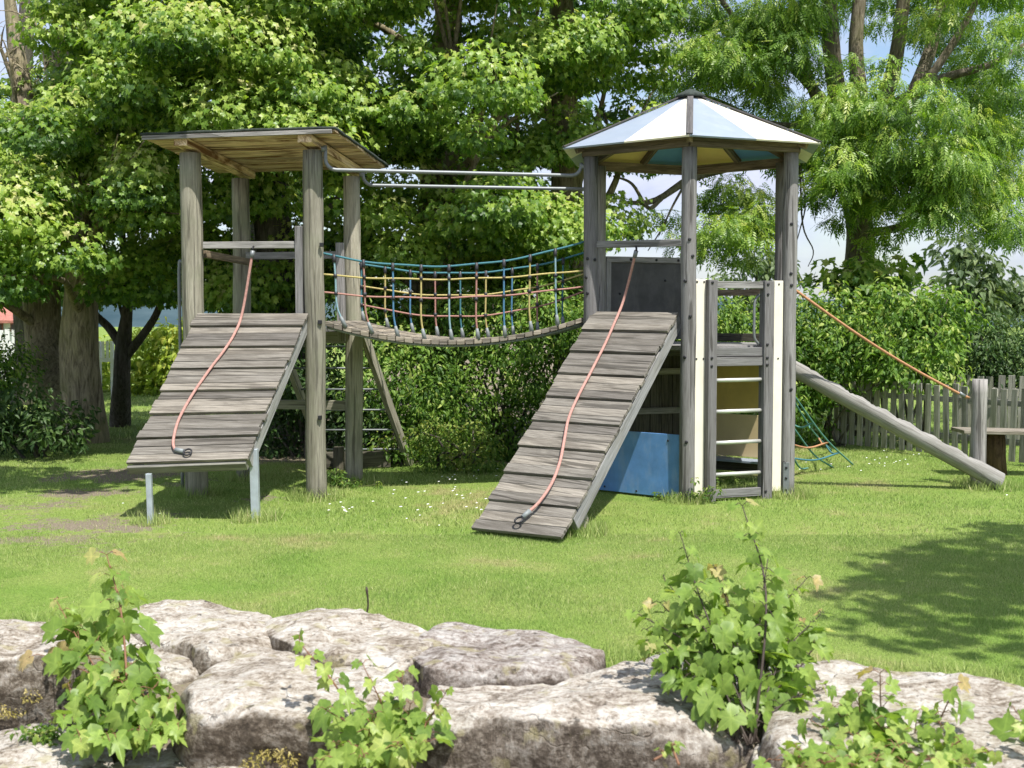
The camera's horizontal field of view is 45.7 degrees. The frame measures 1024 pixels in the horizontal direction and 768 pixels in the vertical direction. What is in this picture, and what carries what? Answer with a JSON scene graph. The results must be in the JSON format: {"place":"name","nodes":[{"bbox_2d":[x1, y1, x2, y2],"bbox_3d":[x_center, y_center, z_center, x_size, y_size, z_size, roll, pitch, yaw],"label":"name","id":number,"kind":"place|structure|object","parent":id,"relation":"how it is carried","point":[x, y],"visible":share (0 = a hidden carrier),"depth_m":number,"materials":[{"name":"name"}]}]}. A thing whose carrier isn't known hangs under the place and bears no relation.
{"place":"outdoors","nodes":[
{"label":"outdoors","id":0,"kind":"place"},
{"bbox_2d":[0,327,1023,767],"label":"lawn","id":1,"kind":"structure","parent":0,"point":[66,531],"depth_m":8.32,"materials":[{"name":"plant"}]},
{"bbox_2d":[0,307,13,380],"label":"garden cabin","id":2,"kind":"object","parent":1,"relation":"on","point":[6,321],"visible":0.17,"depth_m":26.97,"materials":[{"name":"white paint"}]},
{"bbox_2d":[0,329,14,371],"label":"white railing","id":3,"kind":"object","parent":1,"relation":"on","point":[7,338],"visible":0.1,"depth_m":25.24,"materials":[{"name":"paint"}]},
{"bbox_2d":[0,328,48,440],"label":"bush","id":4,"kind":"object","parent":1,"relation":"on","point":[7,373],"visible":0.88,"depth_m":14.79,"materials":[{"name":"green plant"}]},
{"bbox_2d":[0,378,104,459],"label":"dark bush","id":5,"kind":"object","parent":1,"relation":"on","point":[14,421],"visible":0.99,"depth_m":12.89,"materials":[{"name":"green plant"}]},
{"bbox_2d":[0,723,113,767],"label":"wall stone","id":6,"kind":"object","parent":1,"relation":"on","point":[15,753],"visible":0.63,"depth_m":4.69,"materials":[{"name":"grey stone"}]},
{"bbox_2d":[4,718,67,747],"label":"weed","id":7,"kind":"object","parent":6,"relation":"on","point":[46,733],"visible":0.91,"depth_m":4.79,"materials":[{"name":"green plant"}]},
{"bbox_2d":[0,619,76,730],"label":"wall stone","id":8,"kind":"object","parent":6,"relation":"on","point":[18,638],"visible":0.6,"depth_m":5.20,"materials":[{"name":"grey stone"}]},
{"bbox_2d":[10,0,115,404],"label":"background tree","id":9,"kind":"object","parent":1,"relation":"on","point":[18,324],"depth_m":20.82,"materials":[{"name":"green plant"}]},
{"bbox_2d":[0,0,194,440],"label":"maple tree","id":10,"kind":"object","parent":1,"relation":"on","point":[41,322],"visible":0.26,"depth_m":15.23,"materials":[{"name":"green plant"}]},
{"bbox_2d":[99,341,113,393],"bbox_3d":[-7.652,-0.259,22.462,0.629,1.060,0.100,0,3,0],"label":"white railing","id":11,"kind":"object","parent":1,"relation":"on","point":[102,358],"visible":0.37,"depth_m":22.41,"materials":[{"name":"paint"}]},
{"bbox_2d":[99,335,114,390],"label":"hedge","id":12,"kind":"object","parent":1,"relation":"on","point":[105,373],"visible":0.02,"depth_m":24.49,"materials":[{"name":"green plant"}]},
{"bbox_2d":[121,634,198,684],"bbox_3d":[-1.578,1.372,5.448,0.392,0.411,0.798,-1,4,-21],"label":"wall stone","id":13,"kind":"object","parent":1,"relation":"on","point":[178,669],"visible":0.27,"depth_m":5.19,"materials":[{"name":"grey stone"}]},
{"bbox_2d":[102,310,218,396],"bbox_3d":[-6.605,-0.352,23.918,3.140,2.243,1.918,0,3,0],"label":"hedge","id":14,"kind":"object","parent":1,"relation":"on","point":[156,366],"visible":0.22,"depth_m":23.61,"materials":[{"name":"green plant"}]},
{"bbox_2d":[0,0,323,443],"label":"maple tree","id":15,"kind":"object","parent":1,"relation":"on","point":[36,207],"visible":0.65,"depth_m":12.67,"materials":[{"name":"green plant"}]},
{"bbox_2d":[0,34,324,426],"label":"maple tree","id":16,"kind":"object","parent":1,"relation":"on","point":[126,348],"visible":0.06,"depth_m":16.39,"materials":[{"name":"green plant"}]},
{"bbox_2d":[108,746,242,767],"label":"wall stone","id":17,"kind":"object","parent":1,"relation":"on","point":[168,758],"visible":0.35,"depth_m":4.67,"materials":[{"name":"grey stone"}]},
{"bbox_2d":[19,547,187,766],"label":"maple sapling","id":18,"kind":"object","parent":17,"relation":"on","point":[124,707],"visible":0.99,"depth_m":4.80,"materials":[{"name":"green plant"}]},
{"bbox_2d":[132,599,271,675],"bbox_3d":[-1.433,1.311,5.692,0.642,0.449,1.174,-2,4,-34],"label":"wall stone","id":19,"kind":"object","parent":1,"relation":"on","point":[203,636],"visible":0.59,"depth_m":5.53,"materials":[{"name":"grey stone"}]},
{"bbox_2d":[126,313,308,523],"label":"climbing ramp","id":20,"kind":"structure","parent":1,"relation":"on","point":[251,370],"depth_m":9.52,"materials":[{"name":"grey wood"}]},
{"bbox_2d":[29,0,460,446],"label":"maple tree","id":21,"kind":"object","parent":1,"relation":"on","point":[294,81],"visible":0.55,"depth_m":12.42,"materials":[{"name":"green plant"}]},
{"bbox_2d":[153,0,386,271],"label":"background tree","id":22,"kind":"object","parent":1,"relation":"on","point":[381,41],"visible":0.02,"depth_m":19.22,"materials":[{"name":"green plant"}]},
{"bbox_2d":[140,126,413,498],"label":"play tower","id":23,"kind":"structure","parent":1,"relation":"on","point":[244,155],"depth_m":10.36,"materials":[{"name":"beige wood"}]},
{"bbox_2d":[172,246,254,455],"bbox_3d":[-2.386,-0.311,9.648,0.240,1.631,1.234,1,3,12],"label":"climbing rope","id":24,"kind":"object","parent":23,"relation":"hanging from","point":[180,450],"visible":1,"depth_m":9.75,"materials":[{"name":"fabric"}]},
{"bbox_2d":[321,145,583,176],"bbox_3d":[-0.474,-1.883,10.310,2.263,0.216,0.048,-1,3,-12],"label":"overhead bar","id":25,"kind":"object","parent":23,"relation":"attached to","point":[331,168],"visible":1,"depth_m":10.28,"materials":[{"name":"metal"}]},
{"bbox_2d":[323,241,583,346],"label":"rope bridge","id":26,"kind":"structure","parent":23,"relation":"attached to","point":[364,328],"depth_m":10.51,"materials":[{"name":"fabric"}]},
{"bbox_2d":[359,172,583,190],"bbox_3d":[-0.310,-1.893,11.315,2.208,0.156,0.048,-1,3,-10],"label":"overhead bar","id":27,"kind":"object","parent":23,"relation":"attached to","point":[365,181],"visible":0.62,"depth_m":11.29,"materials":[{"name":"metal"}]},
{"bbox_2d":[172,646,405,767],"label":"wall stone","id":28,"kind":"object","parent":1,"relation":"on","point":[242,706],"visible":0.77,"depth_m":4.61,"materials":[{"name":"grey stone"}]},
{"bbox_2d":[0,688,300,767],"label":"dry moss","id":29,"kind":"object","parent":28,"relation":"on","point":[292,761],"visible":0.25,"depth_m":4.51,"materials":[{"name":"plant"}]},
{"bbox_2d":[259,302,408,459],"bbox_3d":[-2.082,0.068,13.220,2.067,1.920,1.718,0,3,0],"label":"shrub","id":30,"kind":"object","parent":1,"relation":"on","point":[297,415],"visible":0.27,"depth_m":13.09,"materials":[{"name":"green plant"}]},
{"bbox_2d":[265,608,433,685],"bbox_3d":[-0.748,1.311,5.474,1.064,0.470,0.612,3,4,39],"label":"wall stone","id":31,"kind":"object","parent":1,"relation":"on","point":[341,637],"visible":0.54,"depth_m":5.37,"materials":[{"name":"grey stone"}]},
{"bbox_2d":[327,467,382,488],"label":"weed","id":32,"kind":"object","parent":1,"relation":"on","point":[349,484],"visible":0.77,"depth_m":10.85,"materials":[{"name":"green plant"}]},
{"bbox_2d":[326,446,390,471],"bbox_3d":[-1.627,0.748,12.179,0.822,0.260,0.273,-1,3,-9],"label":"timber edging","id":33,"kind":"object","parent":1,"relation":"on","point":[335,458],"visible":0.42,"depth_m":12.23,"materials":[{"name":"wood"}]},
{"bbox_2d":[365,587,368,612],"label":"dry stalk","id":34,"kind":"object","parent":1,"relation":"on","point":[366,589],"visible":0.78,"depth_m":6.22,"materials":[{"name":"brown plant"}]},
{"bbox_2d":[291,628,456,767],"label":"maple sapling","id":35,"kind":"object","parent":1,"relation":"on","point":[391,736],"visible":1,"depth_m":4.35,"materials":[{"name":"green plant"}]},
{"bbox_2d":[367,421,415,465],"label":"vine clump","id":36,"kind":"object","parent":1,"relation":"on","point":[397,458],"visible":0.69,"depth_m":12.38,"materials":[{"name":"green plant"}]},
{"bbox_2d":[325,289,488,466],"bbox_3d":[-1.198,-0.038,13.048,1.924,2.056,1.851,0,3,0],"label":"shrub","id":37,"kind":"object","parent":1,"relation":"on","point":[422,401],"visible":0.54,"depth_m":12.82,"materials":[{"name":"green plant"}]},
{"bbox_2d":[399,414,507,474],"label":"bush","id":38,"kind":"object","parent":1,"relation":"on","point":[450,457],"visible":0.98,"depth_m":11.94,"materials":[{"name":"green plant"}]},
{"bbox_2d":[299,0,610,301],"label":"background tree","id":39,"kind":"object","parent":1,"relation":"on","point":[524,11],"visible":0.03,"depth_m":19.78,"materials":[{"name":"green plant"}]},
{"bbox_2d":[264,0,665,440],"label":"maple tree","id":40,"kind":"object","parent":1,"relation":"on","point":[447,89],"visible":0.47,"depth_m":13.20,"materials":[{"name":"green plant"}]},
{"bbox_2d":[410,272,583,462],"bbox_3d":[-0.144,-0.051,13.063,1.880,2.323,1.884,2,4,26],"label":"shrub","id":41,"kind":"object","parent":1,"relation":"on","point":[497,359],"visible":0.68,"depth_m":13.04,"materials":[{"name":"green plant"}]},
{"bbox_2d":[412,622,605,698],"bbox_3d":[-0.042,1.338,5.287,0.894,0.465,0.819,0,3,0],"label":"wall stone","id":42,"kind":"object","parent":1,"relation":"on","point":[461,655],"visible":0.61,"depth_m":5.07,"materials":[{"name":"pale limestone"}]},
{"bbox_2d":[486,276,583,449],"bbox_3d":[0.763,-0.020,13.233,2.156,2.289,1.736,0,3,0],"label":"shrub","id":43,"kind":"object","parent":1,"relation":"on","point":[564,342],"visible":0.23,"depth_m":12.90,"materials":[{"name":"green plant"}]},
{"bbox_2d":[417,0,711,377],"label":"maple tree","id":44,"kind":"object","parent":1,"relation":"on","point":[631,25],"visible":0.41,"depth_m":13.75,"materials":[{"name":"green plant"}]},
{"bbox_2d":[471,311,680,539],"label":"climbing ramp","id":45,"kind":"structure","parent":1,"relation":"on","point":[607,407],"depth_m":9.21,"materials":[{"name":"grey wood"}]},
{"bbox_2d":[570,514,588,530],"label":"weed","id":46,"kind":"object","parent":1,"relation":"on","point":[585,520],"visible":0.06,"depth_m":8.73,"materials":[{"name":"green plant"}]},
{"bbox_2d":[423,661,753,767],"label":"wall stone","id":47,"kind":"object","parent":1,"relation":"on","point":[625,714],"visible":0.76,"depth_m":4.47,"materials":[{"name":"grey stone"}]},
{"bbox_2d":[652,740,685,765],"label":"seedling","id":48,"kind":"object","parent":47,"relation":"on","point":[670,747],"visible":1,"depth_m":3.90,"materials":[{"name":"green plant"}]},
{"bbox_2d":[649,492,674,501],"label":"weed","id":49,"kind":"object","parent":1,"relation":"on","point":[655,498],"visible":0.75,"depth_m":10.12,"materials":[{"name":"green plant"}]},
{"bbox_2d":[342,450,1006,518],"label":"daisies","id":50,"kind":"object","parent":1,"relation":"on","point":[497,475],"visible":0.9,"depth_m":10.23,"materials":[{"name":"white plant"}]},
{"bbox_2d":[562,89,821,502],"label":"play tower","id":51,"kind":"structure","parent":1,"relation":"on","point":[683,430],"depth_m":10.30,"materials":[{"name":"wood"}]},
{"bbox_2d":[514,246,637,523],"bbox_3d":[0.544,-0.099,9.354,0.171,2.027,2.248,2,4,25],"label":"climbing rope","id":52,"kind":"object","parent":51,"relation":"hanging from","point":[525,514],"visible":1,"depth_m":9.41,"materials":[{"name":"fabric"}]},
{"bbox_2d":[797,290,969,398],"bbox_3d":[3.241,-0.345,10.610,1.802,0.991,0.038,-1,3,-17],"label":"guide rope","id":53,"kind":"object","parent":51,"relation":"attached to","point":[960,393],"visible":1,"depth_m":10.60,"materials":[{"name":"fabric"}]},
{"bbox_2d":[673,477,723,503],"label":"weed","id":54,"kind":"object","parent":1,"relation":"on","point":[695,495],"visible":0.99,"depth_m":9.95,"materials":[{"name":"green plant"}]},
{"bbox_2d":[639,652,806,713],"bbox_3d":[0.862,1.350,5.084,0.779,0.407,0.715,3,5,44],"label":"wall stone","id":55,"kind":"object","parent":1,"relation":"on","point":[648,661],"visible":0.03,"depth_m":5.06,"materials":[{"name":"grey stone"}]},
{"bbox_2d":[624,498,836,745],"bbox_3d":[0.930,0.891,4.720,0.865,0.808,0.655,-1,4,-21],"label":"maple sapling","id":56,"kind":"object","parent":1,"relation":"on","point":[743,651],"visible":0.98,"depth_m":4.62,"materials":[{"name":"green plant"}]},
{"bbox_2d":[716,476,748,487],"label":"weed","id":57,"kind":"object","parent":1,"relation":"on","point":[730,480],"visible":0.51,"depth_m":10.79,"materials":[{"name":"green plant"}]},
{"bbox_2d":[675,274,827,436],"bbox_3d":[2.628,-0.202,13.830,2.227,2.058,2.221,0,3,0],"label":"shrub","id":58,"kind":"object","parent":1,"relation":"on","point":[728,322],"visible":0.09,"depth_m":13.40,"materials":[{"name":"green plant"}]},
{"bbox_2d":[749,743,772,767],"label":"wall stone","id":59,"kind":"object","parent":1,"relation":"on","point":[755,753],"visible":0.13,"depth_m":4.35,"materials":[{"name":"grey stone"}]},
{"bbox_2d":[710,242,812,326],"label":"distant tree","id":60,"kind":"object","parent":1,"relation":"on","point":[767,275],"visible":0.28,"depth_m":54.38,"materials":[{"name":"green plant"}]},
{"bbox_2d":[613,0,1023,425],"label":"ash tree","id":61,"kind":"object","parent":1,"relation":"on","point":[867,171],"visible":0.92,"depth_m":15.17,"materials":[{"name":"green plant"}]},
{"bbox_2d":[795,397,852,469],"bbox_3d":[3.258,0.429,12.436,0.430,0.845,2.930,1,4,24],"label":"climbing net","id":62,"kind":"object","parent":1,"relation":"on","point":[812,423],"visible":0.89,"depth_m":11.82,"materials":[{"name":"green fabric"}]},
{"bbox_2d":[757,271,944,446],"bbox_3d":[3.967,-0.226,14.456,2.362,2.207,2.057,0,3,0],"label":"shrub","id":63,"kind":"object","parent":1,"relation":"on","point":[833,363],"visible":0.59,"depth_m":14.02,"materials":[{"name":"green plant"}]},
{"bbox_2d":[800,247,928,436],"bbox_3d":[4.508,-0.518,15.458,1.613,2.484,1.347,0,3,0],"label":"young tree","id":64,"kind":"object","parent":1,"relation":"on","point":[864,275],"visible":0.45,"depth_m":15.27,"materials":[{"name":"green plant"}]},
{"bbox_2d":[751,666,1002,767],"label":"maple sapling","id":65,"kind":"object","parent":1,"relation":"on","point":[872,739],"visible":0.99,"depth_m":4.12,"materials":[{"name":"green plant"}]},
{"bbox_2d":[758,659,1023,767],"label":"wall stone","id":66,"kind":"object","parent":1,"relation":"on","point":[990,698],"visible":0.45,"depth_m":4.64,"materials":[{"name":"grey stone"}]},
{"bbox_2d":[796,361,1004,489],"bbox_3d":[3.386,0.379,10.842,1.940,1.210,0.373,0,3,0],"label":"balance log","id":67,"kind":"object","parent":1,"relation":"on","point":[974,465],"visible":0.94,"depth_m":10.72,"materials":[{"name":"grey wood"}]},
{"bbox_2d":[841,280,994,444],"bbox_3d":[4.746,-0.205,14.224,1.842,2.014,2.152,0,3,0],"label":"shrub","id":68,"kind":"object","parent":1,"relation":"on","point":[929,318],"visible":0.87,"depth_m":13.80,"materials":[{"name":"green plant"}]},
{"bbox_2d":[833,379,1023,462],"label":"picket fence","id":69,"kind":"object","parent":1,"relation":"on","point":[994,402],"visible":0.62,"depth_m":13.28,"materials":[{"name":"grey wood"}]},
{"bbox_2d":[920,225,1023,344],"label":"distant tree","id":70,"kind":"object","parent":1,"relation":"on","point":[967,262],"visible":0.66,"depth_m":47.00,"materials":[{"name":"green plant"}]},
{"bbox_2d":[938,302,1023,418],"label":"shrub","id":71,"kind":"object","parent":1,"relation":"on","point":[989,355],"visible":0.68,"depth_m":14.67,"materials":[{"name":"green plant"}]},
{"bbox_2d":[951,427,1023,474],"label":"bench","id":72,"kind":"object","parent":1,"relation":"on","point":[996,449],"visible":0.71,"depth_m":11.70,"materials":[{"name":"brown wood"}]},
{"bbox_2d":[954,375,1023,442],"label":"picket fence","id":73,"kind":"object","parent":1,"relation":"on","point":[1011,382],"visible":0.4,"depth_m":14.40,"materials":[{"name":"grey wood"}]},
{"bbox_2d":[965,279,1023,337],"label":"distant tree","id":74,"kind":"object","parent":1,"relation":"on","point":[1017,303],"visible":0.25,"depth_m":58.93,"materials":[{"name":"green plant"}]},
{"bbox_2d":[988,702,1023,741],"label":"maple sapling","id":75,"kind":"object","parent":1,"relation":"on","point":[1008,722],"visible":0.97,"depth_m":4.22,"materials":[{"name":"green plant"}]},
{"bbox_2d":[0,0,1023,299],"label":"sky","id":76,"kind":"structure","parent":0,"point":[824,247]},
{"bbox_2d":[61,285,1023,326],"bbox_3d":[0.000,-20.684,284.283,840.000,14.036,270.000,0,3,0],"label":"hills","id":77,"kind":"structure","parent":0,"point":[141,317],"depth_m":159.78,"materials":[{"name":"green plant"}]}
]}

